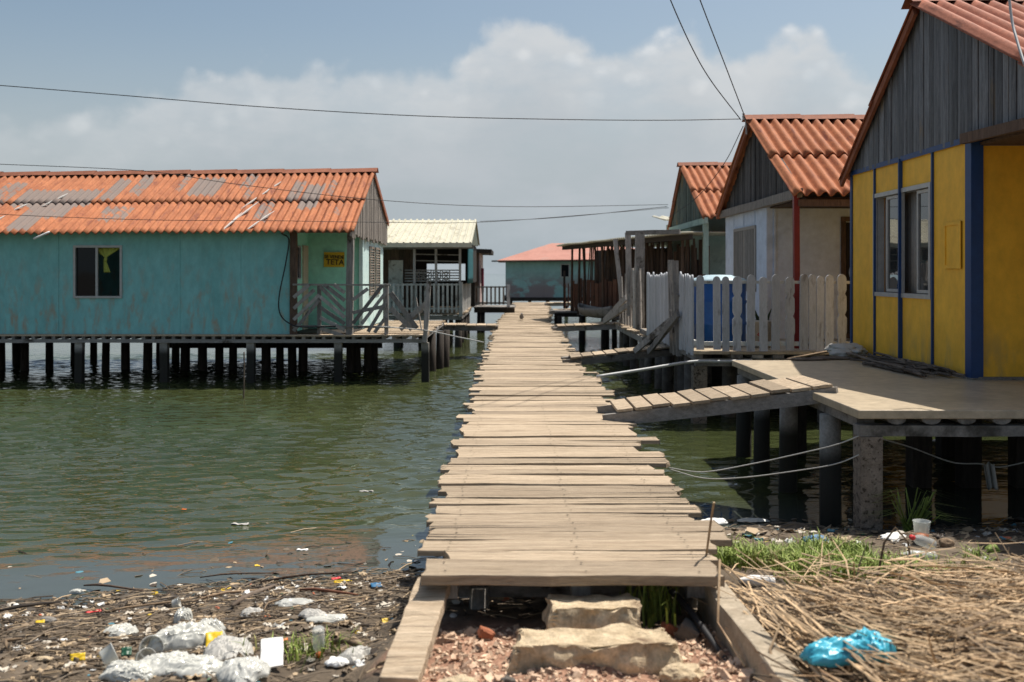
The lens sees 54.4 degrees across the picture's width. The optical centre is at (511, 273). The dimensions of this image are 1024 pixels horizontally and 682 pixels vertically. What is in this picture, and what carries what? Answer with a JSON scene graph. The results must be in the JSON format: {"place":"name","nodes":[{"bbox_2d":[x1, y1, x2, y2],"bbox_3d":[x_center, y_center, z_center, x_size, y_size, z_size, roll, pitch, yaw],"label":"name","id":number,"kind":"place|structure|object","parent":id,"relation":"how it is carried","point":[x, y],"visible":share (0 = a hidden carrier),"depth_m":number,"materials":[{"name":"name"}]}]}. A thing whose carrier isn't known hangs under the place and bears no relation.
{"place":"outdoors","nodes":[
{"label":"outdoors","id":0,"kind":"place"},
{"bbox_2d":[0,0,908,273],"label":"sky","id":1,"kind":"structure","parent":0,"point":[608,61],"materials":[{"name":"blue"}]},
{"bbox_2d":[0,274,1023,609],"bbox_3d":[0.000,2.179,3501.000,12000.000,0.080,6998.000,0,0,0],"label":"water","id":2,"kind":"structure","parent":0,"point":[132,476],"depth_m":11.20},
{"bbox_2d":[83,583,143,590],"bbox_3d":[-2.724,2.147,6.795,0.515,0.037,0.020,0,0,21],"label":"driftwood","id":3,"kind":"object","parent":2,"relation":"on","point":[107,585],"visible":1,"depth_m":6.79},
{"bbox_2d":[8,523,435,592],"bbox_3d":[-2.448,2.177,7.706,4.073,0.064,1.783,0,0,-15],"label":"floating scum","id":4,"kind":"object","parent":2,"relation":"on","point":[104,580],"visible":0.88,"depth_m":7.44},
{"bbox_2d":[0,168,449,382],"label":"stilt house","id":5,"kind":"structure","parent":2,"relation":"in","point":[159,280],"depth_m":20.00,"materials":[{"name":"teal wood"}]},
{"bbox_2d":[73,245,121,297],"bbox_3d":[-8.320,-0.032,20.053,0.980,1.061,0.166,0,0,0],"label":"window","id":6,"kind":"structure","parent":5,"relation":"in","point":[87,255],"depth_m":20.03,"materials":[{"name":"metal"}]},
{"bbox_2d":[297,246,300,278],"bbox_3d":[-4.476,-0.230,20.820,0.052,0.700,0.380,0,0,0],"label":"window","id":7,"kind":"structure","parent":5,"relation":"in","point":[299,247],"depth_m":20.98,"materials":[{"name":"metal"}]},
{"bbox_2d":[302,245,307,329],"bbox_3d":[-4.451,0.300,21.440,0.033,1.800,0.480,0,0,0],"label":"door","id":8,"kind":"structure","parent":5,"relation":"in","point":[304,248],"depth_m":21.27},
{"bbox_2d":[278,233,335,327],"bbox_3d":[-4.085,0.135,19.801,1.174,1.893,0.109,0,0,6],"label":"power cable","id":9,"kind":"object","parent":5,"relation":"attached to","point":[280,291],"visible":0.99,"depth_m":19.84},
{"bbox_2d":[0,208,662,222],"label":"power cable","id":10,"kind":"object","parent":5,"relation":"attached to","point":[307,221],"visible":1,"depth_m":19.31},
{"bbox_2d":[0,164,667,206],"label":"power cable","id":11,"kind":"object","parent":5,"relation":"attached to","point":[329,195],"visible":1,"depth_m":19.30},
{"bbox_2d":[324,252,343,266],"bbox_3d":[-3.882,-0.301,21.719,0.445,0.323,0.032,0,0,0],"label":"hand painted sign","id":12,"kind":"object","parent":5,"relation":"attached to","point":[333,259],"visible":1,"depth_m":21.71,"materials":[{"name":"yellow paint"}]},
{"bbox_2d":[292,281,430,341],"bbox_3d":[-2.999,0.764,19.884,2.787,1.215,0.261,0,0,0],"label":"porch railing","id":13,"kind":"object","parent":5,"relation":"on","point":[411,317],"visible":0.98,"depth_m":19.87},
{"bbox_2d":[376,326,483,342],"bbox_3d":[-1.360,1.131,18.902,3.041,0.194,0.716,0,0,44],"label":"rope","id":14,"kind":"object","parent":13,"relation":"attached to","point":[431,331],"visible":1,"depth_m":19.57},
{"bbox_2d":[369,246,374,294],"bbox_3d":[-3.244,-0.060,22.990,0.053,1.120,0.740,0,0,0],"label":"louvre window","id":15,"kind":"structure","parent":5,"relation":"in","point":[370,247],"depth_m":22.95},
{"bbox_2d":[375,247,379,293],"bbox_3d":[-3.244,-0.060,23.990,0.053,1.120,0.740,0,0,0],"label":"louvre window","id":16,"kind":"structure","parent":5,"relation":"in","point":[376,272],"depth_m":23.83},
{"bbox_2d":[200,572,275,577],"bbox_3d":[-1.958,2.152,7.119,0.526,0.024,0.017,0,0,-12],"label":"driftwood","id":17,"kind":"object","parent":2,"relation":"on","point":[238,573],"visible":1,"depth_m":7.12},
{"bbox_2d":[260,571,353,582],"bbox_3d":[-1.455,2.149,7.080,0.664,0.029,0.020,0,0,-22],"label":"driftwood","id":18,"kind":"object","parent":2,"relation":"on","point":[290,576],"visible":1,"depth_m":7.06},
{"bbox_2d":[383,219,479,346],"bbox_3d":[-3.696,0.597,32.716,5.132,4.811,7.693,0,0,0],"label":"open hut","id":19,"kind":"object","parent":2,"relation":"in","point":[411,251],"visible":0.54,"depth_m":30.30,"materials":[{"name":"wood"}]},
{"bbox_2d":[389,260,402,312],"bbox_3d":[-3.532,0.400,30.265,0.438,1.600,0.050,0,0,0],"label":"door","id":20,"kind":"structure","parent":19,"relation":"in","point":[395,266],"depth_m":30.24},
{"bbox_2d":[384,282,470,316],"bbox_3d":[-2.624,0.762,32.862,2.356,1.009,7.475,0,0,0],"label":"balustrade","id":21,"kind":"object","parent":19,"relation":"on","point":[464,297],"visible":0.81,"depth_m":29.17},
{"bbox_2d":[449,249,493,322],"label":"shed","id":22,"kind":"structure","parent":2,"relation":"in","point":[480,253],"depth_m":39.00,"materials":[{"name":"grey wood"}]},
{"bbox_2d":[474,305,515,331],"bbox_3d":[-0.650,2.113,37.875,1.594,1.776,2.348,0,0,0],"label":"landing","id":23,"kind":"object","parent":2,"relation":"in","point":[482,309],"visible":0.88,"depth_m":36.74,"materials":[{"name":"brown wood"}]},
{"bbox_2d":[475,285,509,308],"bbox_3d":[-0.776,0.858,36.800,1.406,0.888,0.120,0,0,0],"label":"landing railing","id":24,"kind":"object","parent":23,"relation":"on","point":[498,302],"visible":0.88,"depth_m":36.77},
{"bbox_2d":[492,243,634,308],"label":"stilt house","id":25,"kind":"structure","parent":2,"relation":"in","point":[535,274],"depth_m":54.00,"materials":[{"name":"teal wood"}]},
{"bbox_2d":[560,264,569,276],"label":"window","id":26,"kind":"structure","parent":25,"relation":"in","point":[563,267],"depth_m":54.04,"materials":[{"name":"black glass"}]},
{"bbox_2d":[417,302,731,610],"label":"boardwalk","id":27,"kind":"structure","parent":2,"relation":"in","point":[551,481],"depth_m":6.43,"materials":[{"name":"brown wood"}]},
{"bbox_2d":[438,323,497,330],"bbox_3d":[-1.347,1.393,25.893,2.036,0.181,0.918,0,0,-6],"label":"footbridge","id":28,"kind":"object","parent":27,"relation":"on","point":[469,326],"visible":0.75,"depth_m":25.55,"materials":[{"name":"brown wood"}]},
{"bbox_2d":[549,308,574,313],"bbox_3d":[2.065,1.385,36.495,1.375,0.213,1.123,0,0,0],"label":"footbridge","id":29,"kind":"object","parent":27,"relation":"on","point":[550,312],"visible":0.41,"depth_m":36.25,"materials":[{"name":"brown wood"}]},
{"bbox_2d":[563,271,574,307],"bbox_3d":[2.270,0.600,36.126,0.101,1.400,2.152,0,0,-18],"label":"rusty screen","id":30,"kind":"object","parent":29,"relation":"on","point":[564,295],"visible":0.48,"depth_m":37.06,"materials":[{"name":"brown metal"}]},
{"bbox_2d":[551,321,621,331],"bbox_3d":[2.015,1.376,25.764,1.982,0.230,1.141,0,0,0],"label":"footbridge","id":31,"kind":"object","parent":27,"relation":"on","point":[585,326],"visible":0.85,"depth_m":25.31,"materials":[{"name":"brown wood"}]},
{"bbox_2d":[561,344,675,364],"bbox_3d":[1.811,1.379,16.861,2.262,0.289,0.667,0,0,-20],"label":"footbridge","id":32,"kind":"object","parent":27,"relation":"on","point":[616,354],"visible":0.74,"depth_m":16.61,"materials":[{"name":"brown wood"}]},
{"bbox_2d":[596,359,751,377],"bbox_3d":[2.280,1.332,14.029,2.401,0.201,0.209,0,0,-17],"label":"water pipe","id":33,"kind":"object","parent":27,"relation":"on","point":[661,366],"visible":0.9,"depth_m":14.03,"materials":[{"name":"grey plastic"}]},
{"bbox_2d":[705,502,714,555],"bbox_3d":[1.008,1.325,5.075,0.011,0.355,0.162,0,0,-6],"label":"reed stalk","id":34,"kind":"object","parent":27,"relation":"on","point":[710,524],"visible":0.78,"depth_m":5.06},
{"bbox_2d":[597,375,838,423],"bbox_3d":[1.890,1.242,9.581,2.547,0.542,0.721,0,0,30],"label":"footbridge","id":35,"kind":"object","parent":27,"relation":"on","point":[764,394],"visible":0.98,"depth_m":9.35,"materials":[{"name":"brown wood"}]},
{"bbox_2d":[550,310,608,341],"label":"plank platform","id":36,"kind":"structure","parent":2,"relation":"in","point":[559,315],"depth_m":31.55,"materials":[{"name":"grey wood"}]},
{"bbox_2d":[556,231,725,362],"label":"timber shack","id":37,"kind":"structure","parent":2,"relation":"in","point":[604,288],"depth_m":29.13,"materials":[{"name":"brown wood"}]},
{"bbox_2d":[578,303,612,317],"bbox_3d":[2.350,1.070,28.300,0.640,0.381,2.700,0,0,-15],"label":"canoe","id":38,"kind":"object","parent":37,"relation":"on","point":[591,311],"visible":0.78,"depth_m":27.78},
{"bbox_2d":[613,322,711,383],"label":"paling deck","id":39,"kind":"structure","parent":2,"relation":"in","point":[629,336],"depth_m":21.41,"materials":[{"name":"grey wood"}]},
{"bbox_2d":[602,229,680,329],"bbox_3d":[2.932,0.151,22.511,1.146,2.182,3.933,0,0,-4],"label":"frame","id":40,"kind":"object","parent":39,"relation":"on","point":[632,300],"visible":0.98,"depth_m":21.52,"materials":[{"name":"grey wood"}]},
{"bbox_2d":[667,162,731,275],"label":"stilt house","id":41,"kind":"structure","parent":2,"relation":"in","point":[693,180],"depth_m":25.20,"materials":[{"name":"tile"}]},
{"bbox_2d":[737,518,770,521],"bbox_3d":[2.117,2.162,8.733,0.300,0.025,0.113,0,0,0],"label":"plastic film","id":42,"kind":"object","parent":2,"relation":"on","point":[752,520],"visible":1,"depth_m":8.71,"materials":[{"name":"white"}]},
{"bbox_2d":[640,113,887,423],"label":"stilt house","id":43,"kind":"structure","parent":2,"relation":"in","point":[783,207],"depth_m":17.20,"materials":[{"name":"tile"}]},
{"bbox_2d":[0,85,733,120],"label":"power cable","id":44,"kind":"object","parent":43,"relation":"attached to","point":[366,113],"visible":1,"depth_m":17.89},
{"bbox_2d":[670,0,740,119],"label":"power cable","id":45,"kind":"object","parent":43,"relation":"attached to","point":[698,59],"visible":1,"depth_m":15.41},
{"bbox_2d":[694,275,746,341],"bbox_3d":[3.270,0.570,15.750,0.910,1.100,0.910,0,0,0],"label":"water tank","id":46,"kind":"object","parent":43,"relation":"on","point":[708,312],"visible":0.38,"depth_m":15.41,"materials":[{"name":"blue plastic"}]},
{"bbox_2d":[700,0,744,115],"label":"power cable","id":47,"kind":"object","parent":43,"relation":"attached to","point":[721,56],"visible":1,"depth_m":15.98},
{"bbox_2d":[633,260,849,355],"bbox_3d":[2.831,0.560,16.441,2.111,1.562,5.410,0,0,-25],"label":"picket fence","id":48,"kind":"object","parent":43,"relation":"on","point":[669,307],"visible":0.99,"depth_m":14.39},
{"bbox_2d":[733,225,755,291],"bbox_3d":[4.400,-0.270,18.785,0.065,1.200,1.730,0,0,0],"label":"window","id":49,"kind":"structure","parent":43,"relation":"in","point":[744,239],"depth_m":18.71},
{"bbox_2d":[755,310,770,347],"bbox_3d":[3.812,0.811,15.200,0.370,0.634,0.370,0,0,0],"label":"plant pot","id":50,"kind":"object","parent":43,"relation":"on","point":[757,329],"visible":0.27,"depth_m":15.09,"materials":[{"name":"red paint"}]},
{"bbox_2d":[841,217,849,337],"bbox_3d":[6.158,0.070,17.181,0.950,2.100,0.077,0,0,0],"label":"door","id":51,"kind":"structure","parent":43,"relation":"in","point":[845,226],"depth_m":17.18,"materials":[{"name":"brown wood"}]},
{"bbox_2d":[732,0,1023,532],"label":"stilt house","id":52,"kind":"structure","parent":2,"relation":"in","point":[933,170],"depth_m":10.10,"materials":[{"name":"wood"}]},
{"bbox_2d":[669,436,858,471],"bbox_3d":[2.034,1.458,8.104,1.535,0.411,0.133,0,0,27],"label":"cord","id":53,"kind":"object","parent":52,"relation":"hanging from","point":[767,460],"visible":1,"depth_m":8.13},
{"bbox_2d":[670,454,858,478],"bbox_3d":[2.046,1.551,8.091,1.545,0.325,0.103,0,0,27],"label":"cord","id":54,"kind":"object","parent":52,"relation":"hanging from","point":[767,474],"visible":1,"depth_m":8.11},
{"bbox_2d":[786,356,861,360],"bbox_3d":[3.800,1.035,12.171,1.009,0.039,0.388,0,0,-12],"label":"plank","id":55,"kind":"object","parent":52,"relation":"on","point":[812,358],"visible":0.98,"depth_m":12.05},
{"bbox_2d":[824,343,867,356],"bbox_3d":[4.271,0.981,12.727,0.503,0.189,1.000,0,0,13],"label":"crumpled sack","id":56,"kind":"object","parent":52,"relation":"on","point":[837,349],"visible":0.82,"depth_m":12.46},
{"bbox_2d":[874,182,930,298],"bbox_3d":[4.619,-0.355,11.615,0.198,1.290,1.710,0,0,0],"label":"window","id":57,"kind":"structure","parent":52,"relation":"in","point":[915,199],"depth_m":11.71,"materials":[{"name":"glass"}]},
{"bbox_2d":[846,352,964,376],"bbox_3d":[4.253,0.998,11.237,0.668,0.106,2.842,0,0,0],"label":"branch pile","id":58,"kind":"object","parent":52,"relation":"on","point":[900,365],"visible":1,"depth_m":10.67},
{"bbox_2d":[883,438,1023,467],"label":"cord","id":59,"kind":"object","parent":52,"relation":"hanging from","point":[947,460],"visible":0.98,"depth_m":8.74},
{"bbox_2d":[983,461,997,489],"bbox_3d":[4.288,1.814,8.897,0.148,0.260,0.066,0,0,0],"label":"hanging rag","id":60,"kind":"object","parent":59,"relation":"hanging from","point":[990,476],"visible":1,"depth_m":8.88,"materials":[{"name":"fabric"}]},
{"bbox_2d":[1008,0,1023,65],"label":"power cable","id":61,"kind":"object","parent":52,"relation":"attached to","point":[1015,33],"visible":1,"depth_m":8.65,"materials":[{"name":"grey plastic"}]},
{"bbox_2d":[0,521,1023,681],"bbox_3d":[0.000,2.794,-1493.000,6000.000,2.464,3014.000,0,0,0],"label":"ground","id":62,"kind":"structure","parent":0,"point":[477,618],"depth_m":5.17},
{"bbox_2d":[0,601,59,611],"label":"driftwood","id":63,"kind":"object","parent":62,"relation":"on","point":[27,605],"visible":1,"depth_m":6.30,"materials":[{"name":"brown wood"}]},
{"bbox_2d":[70,652,85,660],"bbox_3d":[-2.156,1.905,4.941,0.071,0.034,0.031,0,0,-21],"label":"wrapper","id":64,"kind":"object","parent":62,"relation":"on","point":[81,656],"visible":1,"depth_m":4.94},
{"bbox_2d":[99,642,118,666],"bbox_3d":[-1.954,1.858,4.836,0.101,0.123,0.120,0,0,-33],"label":"plastic container","id":65,"kind":"object","parent":62,"relation":"on","point":[108,654],"visible":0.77,"depth_m":4.80,"materials":[{"name":"white"}]},
{"bbox_2d":[103,623,138,636],"bbox_3d":[-2.191,1.993,5.556,0.188,0.061,0.126,0,0,-40],"label":"plastic bag","id":66,"kind":"object","parent":62,"relation":"on","point":[125,628],"visible":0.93,"depth_m":5.54,"materials":[{"name":"white"}]},
{"bbox_2d":[98,659,152,681],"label":"plastic bag","id":67,"kind":"object","parent":62,"relation":"on","point":[124,670],"visible":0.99,"depth_m":4.59,"materials":[{"name":"white"}]},
{"bbox_2d":[121,646,131,656],"bbox_3d":[-1.984,1.946,5.121,0.052,0.036,0.042,0,0,-21],"label":"wrapper","id":68,"kind":"object","parent":62,"relation":"on","point":[126,651],"visible":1,"depth_m":5.12,"materials":[{"name":"green plastic"}]},
{"bbox_2d":[134,647,155,660],"bbox_3d":[-1.820,1.901,4.927,0.103,0.102,0.078,0,0,-42],"label":"plastic container","id":69,"kind":"object","parent":62,"relation":"on","point":[141,654],"visible":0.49,"depth_m":4.95,"materials":[{"name":"white"}]},
{"bbox_2d":[108,599,191,611],"bbox_3d":[-2.265,2.087,6.260,0.022,0.067,0.559,0,0,43],"label":"driftwood","id":70,"kind":"object","parent":62,"relation":"on","point":[132,606],"visible":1,"depth_m":6.20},
{"bbox_2d":[139,635,163,652],"bbox_3d":[-1.850,1.918,5.127,0.123,0.140,0.158,0,0,-13],"label":"plastic cup","id":71,"kind":"object","parent":62,"relation":"on","point":[144,642],"visible":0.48,"depth_m":5.09,"materials":[{"name":"white"}]},
{"bbox_2d":[142,650,190,675],"bbox_3d":[-1.649,1.846,4.724,0.292,0.078,0.218,0,0,-20],"label":"plastic bag","id":72,"kind":"object","parent":62,"relation":"on","point":[159,663],"visible":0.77,"depth_m":4.69,"materials":[{"name":"white"}]},
{"bbox_2d":[173,607,192,623],"bbox_3d":[-1.936,2.013,5.862,0.111,0.104,0.106,0,0,-17],"label":"plastic bag","id":73,"kind":"object","parent":62,"relation":"on","point":[183,613],"visible":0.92,"depth_m":5.83,"materials":[{"name":"white"}]},
{"bbox_2d":[146,621,225,652],"bbox_3d":[-1.696,1.887,5.200,0.400,0.121,0.199,0,0,-15],"label":"plastic bag","id":74,"kind":"object","parent":62,"relation":"on","point":[184,634],"visible":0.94,"depth_m":5.13,"materials":[{"name":"white"}]},
{"bbox_2d":[165,654,222,678],"bbox_3d":[-1.514,1.847,4.686,0.433,0.092,0.186,0,0,9],"label":"plastic bag","id":75,"kind":"object","parent":62,"relation":"on","point":[191,664],"visible":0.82,"depth_m":4.64,"materials":[{"name":"white"}]},
{"bbox_2d":[0,567,424,681],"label":"litter","id":76,"kind":"object","parent":62,"relation":"on","point":[81,619],"visible":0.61,"depth_m":5.93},
{"bbox_2d":[200,618,225,630],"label":"plastic bag","id":77,"kind":"object","parent":62,"relation":"on","point":[218,623],"visible":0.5,"depth_m":5.57,"materials":[{"name":"white"}]},
{"bbox_2d":[205,631,222,646],"bbox_3d":[-1.540,1.904,5.151,0.086,0.070,0.093,0,0,-20],"label":"wrapper","id":78,"kind":"object","parent":62,"relation":"on","point":[211,636],"visible":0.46,"depth_m":5.17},
{"bbox_2d":[192,589,256,602],"bbox_3d":[-1.871,2.109,6.553,0.478,0.029,0.043,0,0,-33],"label":"driftwood","id":79,"kind":"object","parent":62,"relation":"on","point":[220,593],"visible":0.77,"depth_m":6.53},
{"bbox_2d":[202,635,253,659],"bbox_3d":[-1.414,1.872,4.944,0.276,0.088,0.335,0,0,0],"label":"plastic bag","id":80,"kind":"object","parent":62,"relation":"on","point":[221,647],"visible":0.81,"depth_m":4.91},
{"bbox_2d":[215,656,270,681],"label":"plastic bag","id":81,"kind":"object","parent":62,"relation":"on","point":[247,669],"visible":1,"depth_m":4.47,"materials":[{"name":"white"}]},
{"bbox_2d":[240,607,262,617],"bbox_3d":[-1.573,2.056,6.043,0.157,0.048,0.124,0,0,0],"label":"sachet","id":82,"kind":"object","parent":62,"relation":"on","point":[248,610],"visible":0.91,"depth_m":6.03,"materials":[{"name":"plastic"}]},
{"bbox_2d":[230,584,276,606],"bbox_3d":[-1.681,2.093,6.486,0.037,0.098,0.681,0,0,9],"label":"driftwood","id":83,"kind":"object","parent":62,"relation":"on","point":[240,599],"visible":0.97,"depth_m":6.40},
{"bbox_2d":[260,637,283,667],"bbox_3d":[-1.139,1.800,4.718,0.110,0.105,0.131,0,0,-15],"label":"foam board","id":84,"kind":"object","parent":62,"relation":"on","point":[272,650],"visible":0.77,"depth_m":4.72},
{"bbox_2d":[274,598,313,606],"bbox_3d":[-1.336,2.023,6.127,0.274,0.033,0.124,0,0,0],"label":"plastic film","id":85,"kind":"object","parent":62,"relation":"on","point":[286,602],"visible":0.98,"depth_m":6.11,"materials":[{"name":"white"}]},
{"bbox_2d":[298,608,325,618],"bbox_3d":[-1.147,1.946,5.710,0.165,0.039,0.119,0,0,13],"label":"sachet","id":86,"kind":"object","parent":62,"relation":"on","point":[307,613],"visible":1,"depth_m":5.69,"materials":[{"name":"plastic"}]},
{"bbox_2d":[305,613,347,622],"bbox_3d":[-1.058,1.958,5.662,0.244,0.033,0.108,0,0,0],"label":"paper scrap","id":87,"kind":"object","parent":62,"relation":"on","point":[330,618],"visible":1,"depth_m":5.63,"materials":[{"name":"white"}]},
{"bbox_2d":[300,588,358,594],"bbox_3d":[-1.206,2.090,6.539,0.402,0.041,0.034,0,0,9],"label":"driftwood","id":88,"kind":"object","parent":62,"relation":"on","point":[324,590],"visible":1,"depth_m":6.53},
{"bbox_2d":[324,656,348,666],"bbox_3d":[-0.836,1.850,4.753,0.120,0.030,0.093,0,0,0],"label":"foam scrap","id":89,"kind":"object","parent":62,"relation":"on","point":[334,661],"visible":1,"depth_m":4.73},
{"bbox_2d":[330,637,367,646],"bbox_3d":[-0.828,1.887,5.043,0.033,0.086,0.340,0,0,-41],"label":"driftwood","id":90,"kind":"object","parent":62,"relation":"on","point":[344,640],"visible":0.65,"depth_m":5.04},
{"bbox_2d":[339,645,370,665],"bbox_3d":[-0.755,1.851,4.838,0.186,0.073,0.134,0,0,-30],"label":"plastic bag","id":91,"kind":"object","parent":62,"relation":"on","point":[359,653],"visible":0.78,"depth_m":4.81,"materials":[{"name":"plastic"}]},
{"bbox_2d":[379,577,450,681],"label":"loose plank","id":92,"kind":"object","parent":62,"relation":"on","point":[409,651],"visible":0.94,"depth_m":4.43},
{"bbox_2d":[439,674,477,681],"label":"stone","id":93,"kind":"object","parent":62,"relation":"on","point":[461,678],"visible":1,"depth_m":4.00,"materials":[{"name":"stone"}]},
{"bbox_2d":[477,625,494,639],"bbox_3d":[-0.122,1.683,4.657,0.082,0.063,0.059,0,0,-14],"label":"brick","id":94,"kind":"object","parent":62,"relation":"on","point":[483,632],"visible":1,"depth_m":4.63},
{"bbox_2d":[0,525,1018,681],"bbox_3d":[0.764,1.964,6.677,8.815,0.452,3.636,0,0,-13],"label":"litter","id":95,"kind":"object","parent":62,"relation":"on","point":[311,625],"visible":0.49,"depth_m":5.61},
{"bbox_2d":[403,597,698,618],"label":"litter","id":96,"kind":"object","parent":62,"relation":"on","point":[462,612],"visible":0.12,"depth_m":5.20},
{"bbox_2d":[422,624,758,681],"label":"rubble","id":97,"kind":"object","parent":62,"relation":"on","point":[574,674],"visible":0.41,"depth_m":4.34,"materials":[{"name":"stone"}]},
{"bbox_2d":[542,593,641,629],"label":"concrete slab","id":98,"kind":"structure","parent":62,"relation":"on","point":[593,611],"depth_m":4.60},
{"bbox_2d":[506,623,682,675],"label":"concrete slab","id":99,"kind":"structure","parent":62,"relation":"on","point":[626,649],"depth_m":4.27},
{"bbox_2d":[233,527,1005,672],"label":"grass","id":100,"kind":"structure","parent":62,"relation":"on","point":[654,607],"depth_m":5.74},
{"bbox_2d":[660,621,677,636],"bbox_3d":[0.756,1.710,4.779,0.094,0.079,0.062,0,0,-22],"label":"brick","id":101,"kind":"object","parent":62,"relation":"on","point":[669,628],"visible":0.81,"depth_m":4.76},
{"bbox_2d":[659,662,704,681],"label":"stone","id":102,"kind":"object","parent":62,"relation":"on","point":[682,672],"visible":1,"depth_m":4.17,"materials":[{"name":"stone"}]},
{"bbox_2d":[675,618,700,640],"bbox_3d":[0.837,1.709,4.729,0.124,0.120,0.099,0,0,21],"label":"rock","id":103,"kind":"object","parent":62,"relation":"on","point":[688,629],"visible":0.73,"depth_m":4.69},
{"bbox_2d":[667,586,728,659],"bbox_3d":[0.899,1.680,4.625,0.039,0.192,0.876,0,0,-13],"label":"drain pipe","id":104,"kind":"object","parent":62,"relation":"on","point":[699,623],"visible":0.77,"depth_m":4.70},
{"bbox_2d":[716,559,746,667],"bbox_3d":[0.968,1.510,4.578,0.081,0.311,0.757,0,0,3],"label":"reed stalk","id":105,"kind":"object","parent":62,"relation":"on","point":[717,618],"visible":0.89,"depth_m":4.52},
{"bbox_2d":[697,583,809,681],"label":"concrete kerb","id":106,"kind":"structure","parent":62,"relation":"on","point":[747,637],"depth_m":4.35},
{"bbox_2d":[769,622,814,653],"bbox_3d":[1.098,1.540,4.046,0.307,0.170,0.133,0,0,-43],"label":"reed stalk","id":107,"kind":"object","parent":106,"relation":"on","point":[792,628],"visible":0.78,"depth_m":4.11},
{"bbox_2d":[739,575,774,587],"bbox_3d":[1.361,1.712,5.532,0.197,0.067,0.068,0,0,0],"label":"foam scrap","id":108,"kind":"object","parent":62,"relation":"on","point":[745,580],"visible":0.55,"depth_m":5.51,"materials":[{"name":"white plastic"}]},
{"bbox_2d":[692,533,1023,681],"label":"dry reeds","id":109,"kind":"object","parent":62,"relation":"on","point":[921,646],"visible":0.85,"depth_m":4.21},
{"bbox_2d":[799,627,896,667],"bbox_3d":[1.293,1.432,3.837,0.379,0.109,0.200,0,0,0],"label":"plastic bag","id":110,"kind":"object","parent":109,"relation":"on","point":[827,652],"visible":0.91,"depth_m":3.79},
{"bbox_2d":[717,517,1023,568],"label":"litter","id":111,"kind":"object","parent":62,"relation":"on","point":[965,531],"visible":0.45,"depth_m":7.50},
{"bbox_2d":[880,532,906,539],"bbox_3d":[2.787,1.902,7.217,0.264,0.031,0.150,0,0,0],"label":"rag","id":112,"kind":"object","parent":62,"relation":"on","point":[894,536],"visible":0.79,"depth_m":7.18,"materials":[{"name":"white fabric"}]},
{"bbox_2d":[876,527,912,578],"bbox_3d":[2.075,1.518,5.394,0.202,0.287,0.024,0,0,7],"label":"reed stalk","id":113,"kind":"object","parent":62,"relation":"on","point":[883,546],"visible":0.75,"depth_m":5.39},
{"bbox_2d":[859,487,969,531],"bbox_3d":[3.080,1.807,7.618,0.901,0.339,0.386,0,0,9],"label":"grass tuft","id":114,"kind":"object","parent":62,"relation":"on","point":[918,518],"visible":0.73,"depth_m":7.57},
{"bbox_2d":[900,550,937,561],"bbox_3d":[2.526,1.760,6.189,0.216,0.074,0.070,0,0,5],"label":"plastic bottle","id":115,"kind":"object","parent":62,"relation":"on","point":[929,556],"visible":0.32,"depth_m":6.16,"materials":[{"name":"white"}]},
{"bbox_2d":[939,538,954,547],"bbox_3d":[2.948,1.840,6.759,0.095,0.085,0.088,0,0,-39],"label":"stone","id":116,"kind":"object","parent":62,"relation":"on","point":[946,543],"visible":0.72,"depth_m":6.74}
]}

